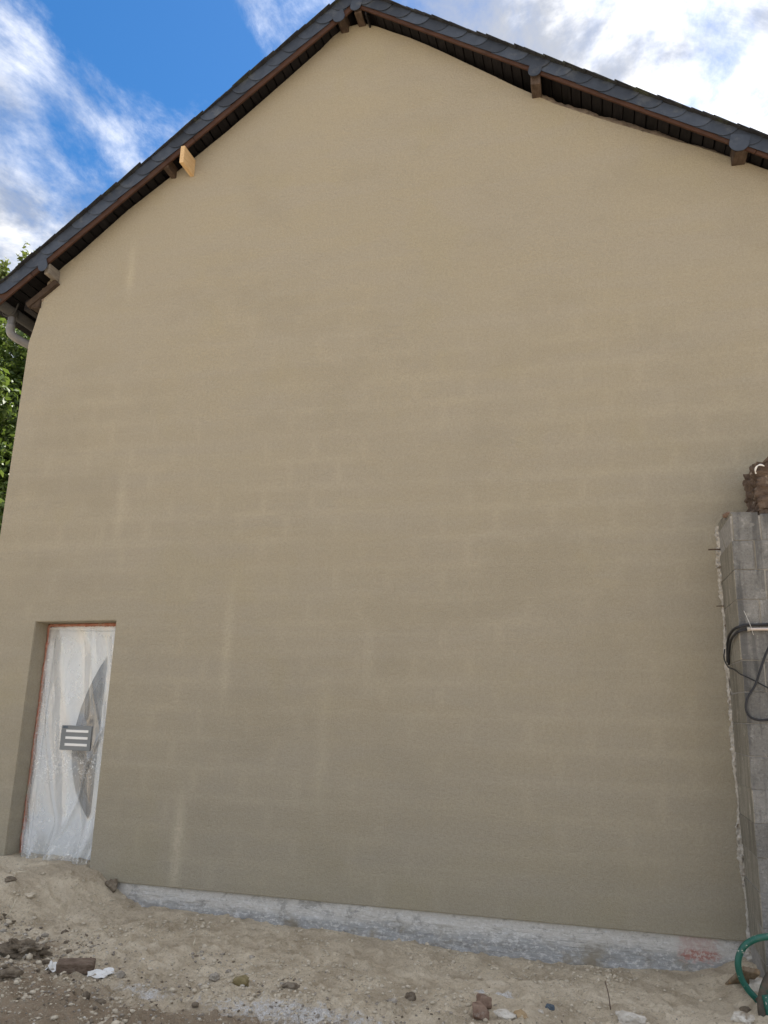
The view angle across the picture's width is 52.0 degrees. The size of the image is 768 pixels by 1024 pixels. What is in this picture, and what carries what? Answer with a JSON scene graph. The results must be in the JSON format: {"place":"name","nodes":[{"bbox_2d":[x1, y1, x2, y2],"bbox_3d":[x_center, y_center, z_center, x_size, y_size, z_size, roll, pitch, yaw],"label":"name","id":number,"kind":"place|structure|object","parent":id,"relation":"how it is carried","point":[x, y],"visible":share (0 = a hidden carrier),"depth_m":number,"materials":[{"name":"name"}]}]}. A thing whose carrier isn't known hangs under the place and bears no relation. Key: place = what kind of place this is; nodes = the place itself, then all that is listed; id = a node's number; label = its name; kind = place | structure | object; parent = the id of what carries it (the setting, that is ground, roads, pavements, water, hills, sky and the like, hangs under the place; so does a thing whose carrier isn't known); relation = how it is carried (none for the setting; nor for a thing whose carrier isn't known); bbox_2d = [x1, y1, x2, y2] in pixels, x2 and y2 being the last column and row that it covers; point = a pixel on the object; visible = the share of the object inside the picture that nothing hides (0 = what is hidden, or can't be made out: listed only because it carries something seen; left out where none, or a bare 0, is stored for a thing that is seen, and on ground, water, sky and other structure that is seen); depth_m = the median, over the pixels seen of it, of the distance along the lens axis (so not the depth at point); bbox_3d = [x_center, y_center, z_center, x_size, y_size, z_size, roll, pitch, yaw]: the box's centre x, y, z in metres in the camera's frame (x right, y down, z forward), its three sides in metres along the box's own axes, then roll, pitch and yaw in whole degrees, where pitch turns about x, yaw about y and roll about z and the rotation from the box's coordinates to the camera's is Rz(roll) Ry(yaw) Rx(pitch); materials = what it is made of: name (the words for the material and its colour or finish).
{"place":"outdoors","nodes":[
{"label":"outdoors","id":0,"kind":"place"},
{"bbox_2d":[0,852,767,1023],"bbox_3d":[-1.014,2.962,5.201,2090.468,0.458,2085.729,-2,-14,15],"label":"ground","id":1,"kind":"structure","parent":0,"point":[53,899],"depth_m":5.37,"materials":[{"name":"beige soil"}]},
{"bbox_2d":[5,876,16,881],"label":"stone","id":2,"kind":"object","parent":1,"relation":"on","point":[10,879],"visible":1,"depth_m":6.64,"materials":[{"name":"stone"}]},
{"bbox_2d":[0,966,23,977],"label":"stone","id":3,"kind":"object","parent":1,"relation":"on","point":[13,972],"visible":1,"depth_m":4.84,"materials":[{"name":"brown stone"}]},
{"bbox_2d":[0,318,30,532],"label":"broadleaf tree","id":4,"kind":"object","parent":1,"relation":"on","point":[11,375],"visible":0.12,"depth_m":16.05,"materials":[{"name":"green plant"}]},
{"bbox_2d":[0,241,33,420],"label":"tall tree","id":5,"kind":"object","parent":1,"relation":"on","point":[4,270],"visible":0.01,"depth_m":22.88,"materials":[{"name":"green plant"}]},
{"bbox_2d":[0,938,52,960],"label":"soil clod","id":6,"kind":"object","parent":1,"relation":"on","point":[13,948],"visible":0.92,"depth_m":5.26,"materials":[{"name":"brown soil"}]},
{"bbox_2d":[25,892,36,897],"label":"stone","id":7,"kind":"object","parent":1,"relation":"on","point":[30,894],"visible":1,"depth_m":6.53,"materials":[{"name":"beige stone"}]},
{"bbox_2d":[45,960,56,971],"bbox_3d":[-2.114,2.940,5.095,0.131,0.043,0.122,2,-14,-2],"label":"plastic scrap","id":8,"kind":"object","parent":1,"relation":"on","point":[52,964],"visible":0.56,"depth_m":5.11,"materials":[{"name":"white plastic"}]},
{"bbox_2d":[56,958,95,973],"bbox_3d":[-1.979,2.913,5.056,0.236,0.070,0.077,4,0,-4],"label":"wood offcut","id":9,"kind":"object","parent":1,"relation":"on","point":[79,965],"visible":1,"depth_m":5.02,"materials":[{"name":"brown wood"}]},
{"bbox_2d":[87,967,114,977],"bbox_3d":[-1.809,2.946,5.030,0.170,0.044,0.093,8,-15,-24],"label":"plastic scrap","id":10,"kind":"object","parent":1,"relation":"on","point":[103,973],"visible":1,"depth_m":5.03,"materials":[{"name":"white plastic"}]},
{"bbox_2d":[105,878,117,892],"bbox_3d":[-2.434,3.342,7.030,0.130,0.133,0.092,-2,-14,15],"label":"stone","id":11,"kind":"object","parent":1,"relation":"on","point":[111,884],"visible":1,"depth_m":7.00,"materials":[{"name":"beige stone"}]},
{"bbox_2d":[114,971,125,977],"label":"stone","id":12,"kind":"object","parent":1,"relation":"on","point":[120,974],"visible":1,"depth_m":5.02,"materials":[{"name":"grey stone"}]},
{"bbox_2d":[0,911,254,1023],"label":"soil crumbs","id":13,"kind":"object","parent":1,"relation":"on","point":[29,956],"visible":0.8,"depth_m":5.34,"materials":[{"name":"grey soil"}]},
{"bbox_2d":[209,972,219,981],"bbox_3d":[-1.091,2.989,5.057,0.080,0.056,0.057,-2,-14,15],"label":"stone","id":14,"kind":"object","parent":1,"relation":"on","point":[214,977],"visible":0.98,"depth_m":5.04,"materials":[{"name":"grey stone"}]},
{"bbox_2d":[232,974,248,986],"bbox_3d":[-0.910,3.004,5.026,0.128,0.080,0.099,16,1,-10],"label":"stone","id":15,"kind":"object","parent":1,"relation":"on","point":[240,980],"visible":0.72,"depth_m":5.00,"materials":[{"name":"beige stone"}]},
{"bbox_2d":[281,982,299,988],"bbox_3d":[-0.583,2.966,4.922,0.120,0.044,0.071,4,-14,-8],"label":"stone","id":16,"kind":"object","parent":1,"relation":"on","point":[291,985],"visible":0.99,"depth_m":4.91,"materials":[{"name":"beige stone"}]},
{"bbox_2d":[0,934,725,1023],"bbox_3d":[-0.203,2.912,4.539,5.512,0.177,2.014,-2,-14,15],"label":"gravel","id":17,"kind":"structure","parent":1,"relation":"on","point":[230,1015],"depth_m":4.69,"materials":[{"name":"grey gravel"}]},
{"bbox_2d":[0,856,745,1023],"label":"sand crumbs","id":18,"kind":"object","parent":1,"relation":"on","point":[212,996],"visible":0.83,"depth_m":5.35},
{"bbox_2d":[0,0,767,971],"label":"house","id":19,"kind":"structure","parent":1,"relation":"on","point":[390,442],"depth_m":7.27,"materials":[{"name":"plaster render"},{"name":"slate"},{"name":"wood"}]},
{"bbox_2d":[21,628,100,863],"bbox_3d":[-3.057,2.242,7.625,0.874,2.250,0.244,-1,-14,9],"label":"plastic sheet","id":20,"kind":"object","parent":19,"relation":"attached to","point":[77,738],"visible":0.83,"depth_m":7.67,"materials":[{"name":"plastic"}]},
{"bbox_2d":[19,623,115,859],"bbox_3d":[-3.044,2.417,7.739,0.915,2.646,0.152,-2,-14,15],"label":"door","id":21,"kind":"structure","parent":19,"relation":"in","point":[59,811],"depth_m":7.79,"materials":[{"name":"white plastic"}]},
{"bbox_2d":[386,998,397,1002],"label":"stone","id":22,"kind":"object","parent":1,"relation":"on","point":[393,1000],"visible":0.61,"depth_m":4.77,"materials":[{"name":"white stone"}]},
{"bbox_2d":[405,992,415,1000],"bbox_3d":[0.162,2.972,4.829,0.068,0.058,0.058,-2,-14,15],"label":"stone","id":23,"kind":"object","parent":1,"relation":"on","point":[409,996],"visible":1,"depth_m":4.81,"materials":[{"name":"brown stone"}]},
{"bbox_2d":[472,1001,488,1019],"bbox_3d":[0.571,2.954,4.639,0.104,0.101,0.096,1,-8,4],"label":"brick piece","id":24,"kind":"object","parent":1,"relation":"on","point":[480,1010],"visible":0.91,"depth_m":4.62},
{"bbox_2d":[476,993,491,1008],"bbox_3d":[0.610,2.990,4.791,0.104,0.093,0.086,14,-18,-23],"label":"brick piece","id":25,"kind":"object","parent":1,"relation":"on","point":[485,1000],"visible":0.66,"depth_m":4.77,"materials":[{"name":"brown brick"}]},
{"bbox_2d":[493,1009,516,1019],"bbox_3d":[0.706,2.937,4.595,0.142,0.055,0.073,5,-13,10],"label":"stone","id":26,"kind":"object","parent":1,"relation":"on","point":[505,1014],"visible":0.98,"depth_m":4.58,"materials":[{"name":"white stone"}]},
{"bbox_2d":[514,1009,527,1018],"bbox_3d":[0.797,2.951,4.603,0.093,0.079,0.085,7,-15,-19],"label":"stone","id":27,"kind":"object","parent":1,"relation":"on","point":[519,1012],"visible":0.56,"depth_m":4.59,"materials":[{"name":"beige stone"}]},
{"bbox_2d":[545,1003,554,1010],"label":"stone","id":28,"kind":"object","parent":1,"relation":"on","point":[550,1006],"visible":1,"depth_m":4.78,"materials":[{"name":"stone"}]},
{"bbox_2d":[615,1010,646,1023],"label":"stone","id":29,"kind":"object","parent":1,"relation":"on","point":[625,1017],"visible":0.98,"depth_m":4.67,"materials":[{"name":"white stone"}]},
{"bbox_2d":[714,512,767,977],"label":"block wall","id":30,"kind":"structure","parent":1,"relation":"on","point":[741,561],"depth_m":5.69,"materials":[{"name":"concrete"}]},
{"bbox_2d":[723,649,767,687],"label":"wire","id":31,"kind":"object","parent":30,"relation":"attached to","point":[740,673],"visible":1,"depth_m":5.63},
{"bbox_2d":[726,623,767,661],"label":"cable","id":32,"kind":"object","parent":30,"relation":"attached to","point":[740,626],"visible":0.91,"depth_m":5.66,"materials":[{"name":"black rubber"}]},
{"bbox_2d":[742,457,767,514],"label":"rubble wall","id":33,"kind":"structure","parent":30,"relation":"on","point":[755,486],"depth_m":5.98,"materials":[{"name":"brown stone"}]},
{"bbox_2d":[745,647,767,720],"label":"cable","id":34,"kind":"object","parent":30,"relation":"hanging from","point":[754,686],"visible":1,"depth_m":5.52,"materials":[{"name":"black rubber"}]},
{"bbox_2d":[747,627,767,631],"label":"conduit","id":35,"kind":"object","parent":30,"relation":"attached to","point":[756,629],"visible":1,"depth_m":5.63,"materials":[{"name":"white plastic"}]},
{"bbox_2d":[727,628,746,664],"bbox_3d":[2.597,1.004,5.854,0.095,0.238,0.497,0,-14,5],"label":"cable","id":36,"kind":"object","parent":35,"relation":"attached to","point":[730,642],"visible":1,"depth_m":5.91,"materials":[{"name":"black rubber"}]},
{"bbox_2d":[725,966,759,984],"bbox_3d":[2.396,3.143,5.287,0.110,0.032,0.560,7,-41,13],"label":"plank","id":37,"kind":"object","parent":1,"relation":"on","point":[750,973],"visible":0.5,"depth_m":5.12,"materials":[{"name":"brown wood"}]},
{"bbox_2d":[730,1011,754,1023],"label":"stone","id":38,"kind":"object","parent":1,"relation":"on","point":[742,1017],"visible":0.99,"depth_m":4.67,"materials":[{"name":"white stone"}]},
{"bbox_2d":[739,1006,750,1012],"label":"stone","id":39,"kind":"object","parent":1,"relation":"on","point":[745,1009],"visible":0.98,"depth_m":4.92,"materials":[{"name":"brown stone"}]},
{"bbox_2d":[735,933,767,1016],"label":"green garden hose","id":40,"kind":"object","parent":1,"relation":"on","point":[760,999],"visible":0.99,"depth_m":4.99,"materials":[{"name":"rubber"}]},
{"bbox_2d":[749,977,761,992],"bbox_3d":[2.449,3.102,5.134,0.134,0.105,0.118,-6,-16,27],"label":"stone","id":41,"kind":"object","parent":1,"relation":"on","point":[754,984],"visible":0.41,"depth_m":5.11,"materials":[{"name":"white stone"}]},
{"bbox_2d":[0,0,767,354],"label":"sky","id":42,"kind":"structure","parent":0,"point":[90,90],"materials":[{"name":"blue"}]},
{"bbox_2d":[722,512,729,517],"bbox_3d":[2.658,0.025,6.014,0.094,0.045,0.169,12,-9,-5],"label":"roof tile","id":43,"kind":"object","parent":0,"point":[726,514],"visible":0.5,"depth_m":6.03,"materials":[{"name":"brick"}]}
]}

